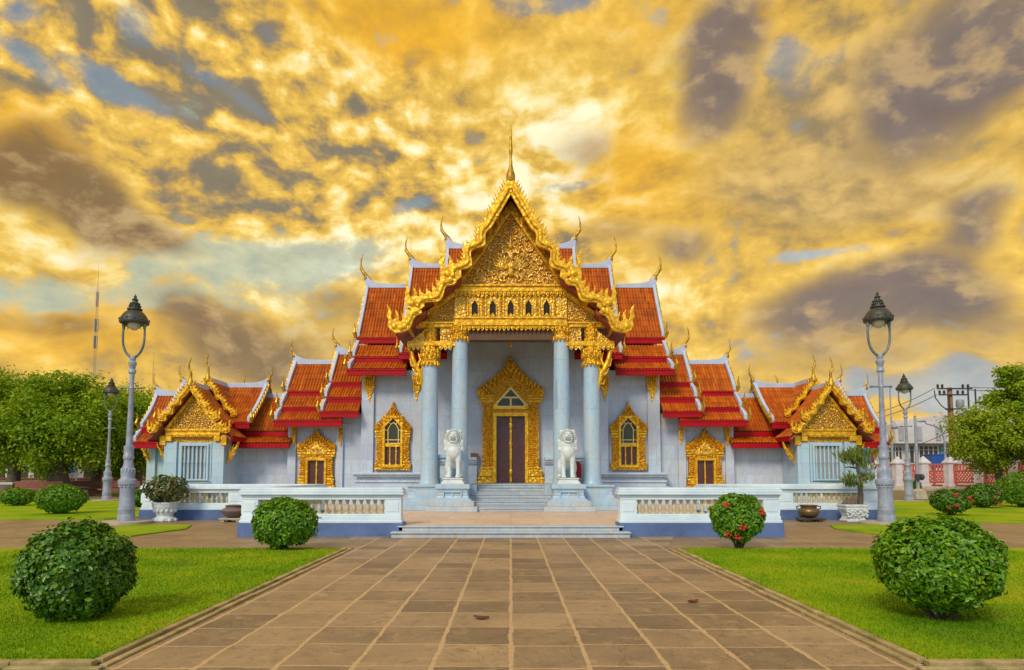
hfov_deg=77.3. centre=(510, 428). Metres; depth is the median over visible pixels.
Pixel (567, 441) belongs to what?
lion statue
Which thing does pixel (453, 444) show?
lion statue
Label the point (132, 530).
lawn
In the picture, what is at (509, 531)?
terrace steps
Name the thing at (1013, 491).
round bush
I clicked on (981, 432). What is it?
broadleaf tree
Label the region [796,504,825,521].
bronze bowl
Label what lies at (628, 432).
arched window
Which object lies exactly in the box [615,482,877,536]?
balustrade
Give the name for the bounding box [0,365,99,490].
broadleaf tree
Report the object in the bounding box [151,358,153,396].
radio mast
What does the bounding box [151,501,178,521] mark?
flower pot
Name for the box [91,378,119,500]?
street lamp
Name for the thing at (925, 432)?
office building
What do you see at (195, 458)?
window
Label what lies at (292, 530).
round bush
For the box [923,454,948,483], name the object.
blue kiosk
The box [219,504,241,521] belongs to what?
clay bowl
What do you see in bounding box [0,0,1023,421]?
sky
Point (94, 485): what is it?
stone bench
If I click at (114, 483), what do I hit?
stone bench
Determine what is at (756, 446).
gallery wing
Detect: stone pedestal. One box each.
[426,484,477,511]
[543,484,595,511]
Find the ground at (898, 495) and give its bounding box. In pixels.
[0,484,1022,669]
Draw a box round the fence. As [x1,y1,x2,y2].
[875,455,1023,487]
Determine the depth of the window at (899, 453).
87.82 m
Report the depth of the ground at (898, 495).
43.58 m
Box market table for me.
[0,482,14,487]
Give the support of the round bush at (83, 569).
on the lawn at (142, 630)
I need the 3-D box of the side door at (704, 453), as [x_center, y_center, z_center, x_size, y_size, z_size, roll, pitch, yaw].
[7.895,1.294,26.018,1.599,2.547,0.304,0,-4,0]
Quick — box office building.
[875,412,1015,483]
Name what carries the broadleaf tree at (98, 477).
on the ground at (898, 495)
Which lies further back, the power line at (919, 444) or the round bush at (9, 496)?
the power line at (919, 444)
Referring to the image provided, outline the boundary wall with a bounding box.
[0,478,145,489]
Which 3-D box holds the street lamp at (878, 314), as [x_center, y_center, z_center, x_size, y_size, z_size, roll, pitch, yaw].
[11.068,-0.656,19.092,1.440,6.992,1.440,0,-4,0]
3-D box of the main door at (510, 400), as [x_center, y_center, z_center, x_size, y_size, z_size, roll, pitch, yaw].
[0.000,-0.373,25.911,2.747,5.159,0.350,0,-4,0]
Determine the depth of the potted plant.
19.89 m
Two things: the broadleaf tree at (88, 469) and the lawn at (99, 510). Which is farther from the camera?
the broadleaf tree at (88, 469)
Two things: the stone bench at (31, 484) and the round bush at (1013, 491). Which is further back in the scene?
the stone bench at (31, 484)
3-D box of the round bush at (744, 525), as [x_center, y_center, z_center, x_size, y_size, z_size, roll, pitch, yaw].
[4.463,1.827,12.610,1.106,1.132,1.099,0,-4,0]
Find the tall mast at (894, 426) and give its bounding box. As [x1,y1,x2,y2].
[889,387,897,459]
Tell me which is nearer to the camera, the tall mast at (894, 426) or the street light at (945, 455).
the tall mast at (894, 426)
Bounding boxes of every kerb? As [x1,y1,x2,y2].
[0,659,96,665]
[0,665,102,669]
[95,548,346,663]
[675,548,925,663]
[893,486,977,491]
[918,666,1023,669]
[924,659,1023,665]
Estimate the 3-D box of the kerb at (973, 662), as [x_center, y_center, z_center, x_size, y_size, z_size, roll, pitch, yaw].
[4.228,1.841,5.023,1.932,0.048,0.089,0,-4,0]
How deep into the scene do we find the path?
6.58 m
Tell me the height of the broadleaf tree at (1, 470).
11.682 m
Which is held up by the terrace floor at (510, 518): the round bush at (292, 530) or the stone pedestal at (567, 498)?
the stone pedestal at (567, 498)
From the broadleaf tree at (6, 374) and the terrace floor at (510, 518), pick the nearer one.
the terrace floor at (510, 518)
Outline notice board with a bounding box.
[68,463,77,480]
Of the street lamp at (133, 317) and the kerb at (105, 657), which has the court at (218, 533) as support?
the street lamp at (133, 317)
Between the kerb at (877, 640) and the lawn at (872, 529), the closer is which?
the kerb at (877, 640)
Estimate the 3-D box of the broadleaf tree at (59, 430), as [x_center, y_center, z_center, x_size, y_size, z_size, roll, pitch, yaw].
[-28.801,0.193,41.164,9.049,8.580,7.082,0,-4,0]
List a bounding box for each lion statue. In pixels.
[441,429,465,483]
[555,429,580,483]
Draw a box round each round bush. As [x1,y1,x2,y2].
[0,487,37,505]
[8,516,139,620]
[32,483,88,513]
[135,488,141,506]
[250,495,321,549]
[708,492,766,548]
[869,512,1015,619]
[913,480,921,488]
[928,489,974,514]
[963,483,1006,507]
[993,470,1023,506]
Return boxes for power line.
[878,394,936,417]
[889,432,946,451]
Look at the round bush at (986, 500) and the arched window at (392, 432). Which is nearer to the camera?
the arched window at (392, 432)
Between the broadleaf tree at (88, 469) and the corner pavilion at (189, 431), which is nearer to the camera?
the corner pavilion at (189, 431)
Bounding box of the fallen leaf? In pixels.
[473,615,488,617]
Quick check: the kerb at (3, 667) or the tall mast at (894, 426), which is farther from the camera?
the tall mast at (894, 426)
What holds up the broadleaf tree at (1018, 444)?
on the ground at (898, 495)
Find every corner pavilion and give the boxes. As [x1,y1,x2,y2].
[133,355,272,502]
[748,354,893,502]
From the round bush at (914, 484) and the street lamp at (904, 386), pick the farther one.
the round bush at (914, 484)
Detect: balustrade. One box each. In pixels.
[138,482,406,536]
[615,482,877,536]
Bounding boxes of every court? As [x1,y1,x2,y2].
[0,500,1023,550]
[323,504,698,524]
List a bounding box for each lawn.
[0,501,140,519]
[0,548,336,658]
[113,525,191,536]
[685,548,1023,658]
[830,525,927,535]
[894,501,1023,522]
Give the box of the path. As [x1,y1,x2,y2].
[103,537,917,669]
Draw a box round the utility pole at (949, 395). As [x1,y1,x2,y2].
[934,384,976,455]
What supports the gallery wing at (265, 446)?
on the terrace floor at (510, 518)
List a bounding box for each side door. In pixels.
[297,429,335,486]
[685,429,724,486]
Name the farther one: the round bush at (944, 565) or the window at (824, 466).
the window at (824, 466)
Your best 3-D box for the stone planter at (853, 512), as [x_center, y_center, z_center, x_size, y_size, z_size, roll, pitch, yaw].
[10.672,2.624,19.957,0.720,0.548,0.594,0,-4,0]
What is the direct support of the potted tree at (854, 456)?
in the stone planter at (853, 512)
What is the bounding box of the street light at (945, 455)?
[917,420,946,459]
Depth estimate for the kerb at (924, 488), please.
55.30 m
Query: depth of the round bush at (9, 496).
28.91 m
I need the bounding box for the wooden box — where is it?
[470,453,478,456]
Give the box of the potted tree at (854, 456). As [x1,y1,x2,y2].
[830,444,876,503]
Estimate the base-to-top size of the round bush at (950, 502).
0.974 m
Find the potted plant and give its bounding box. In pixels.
[139,474,190,502]
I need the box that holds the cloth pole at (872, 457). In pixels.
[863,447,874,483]
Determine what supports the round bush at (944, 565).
on the lawn at (916, 636)
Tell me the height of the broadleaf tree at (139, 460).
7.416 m
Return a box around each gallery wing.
[231,393,292,483]
[729,393,789,483]
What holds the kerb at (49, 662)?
on the ground at (898, 495)
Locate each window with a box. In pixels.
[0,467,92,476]
[178,442,211,481]
[374,401,411,469]
[610,401,646,469]
[809,442,843,481]
[889,448,902,463]
[909,446,938,461]
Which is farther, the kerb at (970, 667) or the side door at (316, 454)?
the side door at (316, 454)
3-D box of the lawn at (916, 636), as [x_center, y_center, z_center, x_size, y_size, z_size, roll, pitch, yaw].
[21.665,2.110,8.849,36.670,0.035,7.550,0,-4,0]
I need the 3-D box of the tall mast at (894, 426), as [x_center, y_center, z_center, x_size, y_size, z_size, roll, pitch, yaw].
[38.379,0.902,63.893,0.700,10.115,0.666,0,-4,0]
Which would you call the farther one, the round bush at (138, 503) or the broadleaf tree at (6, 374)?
the broadleaf tree at (6, 374)
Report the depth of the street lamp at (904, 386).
34.42 m
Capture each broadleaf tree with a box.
[0,361,17,458]
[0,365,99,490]
[0,369,137,496]
[0,379,101,477]
[26,369,168,493]
[78,451,144,477]
[81,391,151,488]
[931,400,1023,485]
[976,362,1023,419]
[985,411,1023,472]
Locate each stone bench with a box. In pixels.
[15,481,62,494]
[70,481,101,495]
[98,481,140,489]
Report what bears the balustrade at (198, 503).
on the court at (218, 533)
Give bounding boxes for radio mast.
[93,269,98,385]
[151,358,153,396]
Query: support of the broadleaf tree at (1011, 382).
on the ground at (898, 495)
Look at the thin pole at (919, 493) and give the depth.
37.31 m
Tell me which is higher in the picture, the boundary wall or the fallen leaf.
the boundary wall
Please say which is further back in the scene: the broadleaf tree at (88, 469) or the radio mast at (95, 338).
the radio mast at (95, 338)
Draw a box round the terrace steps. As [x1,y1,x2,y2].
[390,525,630,537]
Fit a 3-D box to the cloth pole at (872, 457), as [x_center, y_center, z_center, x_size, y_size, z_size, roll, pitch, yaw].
[13.716,1.958,24.423,0.480,2.500,0.220,0,-4,0]
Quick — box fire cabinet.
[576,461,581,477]
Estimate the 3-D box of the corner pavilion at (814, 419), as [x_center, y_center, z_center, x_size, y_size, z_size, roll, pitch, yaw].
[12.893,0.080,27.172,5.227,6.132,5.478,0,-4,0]
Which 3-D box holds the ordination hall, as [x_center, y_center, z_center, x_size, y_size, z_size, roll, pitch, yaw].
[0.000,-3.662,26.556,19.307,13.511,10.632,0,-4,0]
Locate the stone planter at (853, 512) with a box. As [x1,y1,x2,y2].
[836,503,868,521]
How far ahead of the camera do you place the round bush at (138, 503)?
27.77 m
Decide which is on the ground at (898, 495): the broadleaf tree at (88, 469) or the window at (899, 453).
the broadleaf tree at (88, 469)
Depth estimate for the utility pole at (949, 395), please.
70.03 m
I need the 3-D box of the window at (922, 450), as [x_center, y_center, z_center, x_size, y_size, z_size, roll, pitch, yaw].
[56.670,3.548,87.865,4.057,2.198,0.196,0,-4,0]
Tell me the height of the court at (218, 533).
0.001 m
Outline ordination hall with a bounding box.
[269,124,751,511]
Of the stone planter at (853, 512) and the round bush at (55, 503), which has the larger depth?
the round bush at (55, 503)
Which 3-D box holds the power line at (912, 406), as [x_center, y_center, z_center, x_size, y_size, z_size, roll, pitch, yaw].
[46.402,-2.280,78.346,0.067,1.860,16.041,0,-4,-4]
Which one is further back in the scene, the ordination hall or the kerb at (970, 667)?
the ordination hall
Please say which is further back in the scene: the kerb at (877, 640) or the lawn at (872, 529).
the lawn at (872, 529)
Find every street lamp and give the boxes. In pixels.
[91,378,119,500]
[99,294,152,525]
[859,292,897,524]
[894,373,918,500]
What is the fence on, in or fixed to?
on the ground at (898, 495)
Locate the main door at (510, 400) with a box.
[477,356,544,482]
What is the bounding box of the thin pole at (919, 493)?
[913,416,927,498]

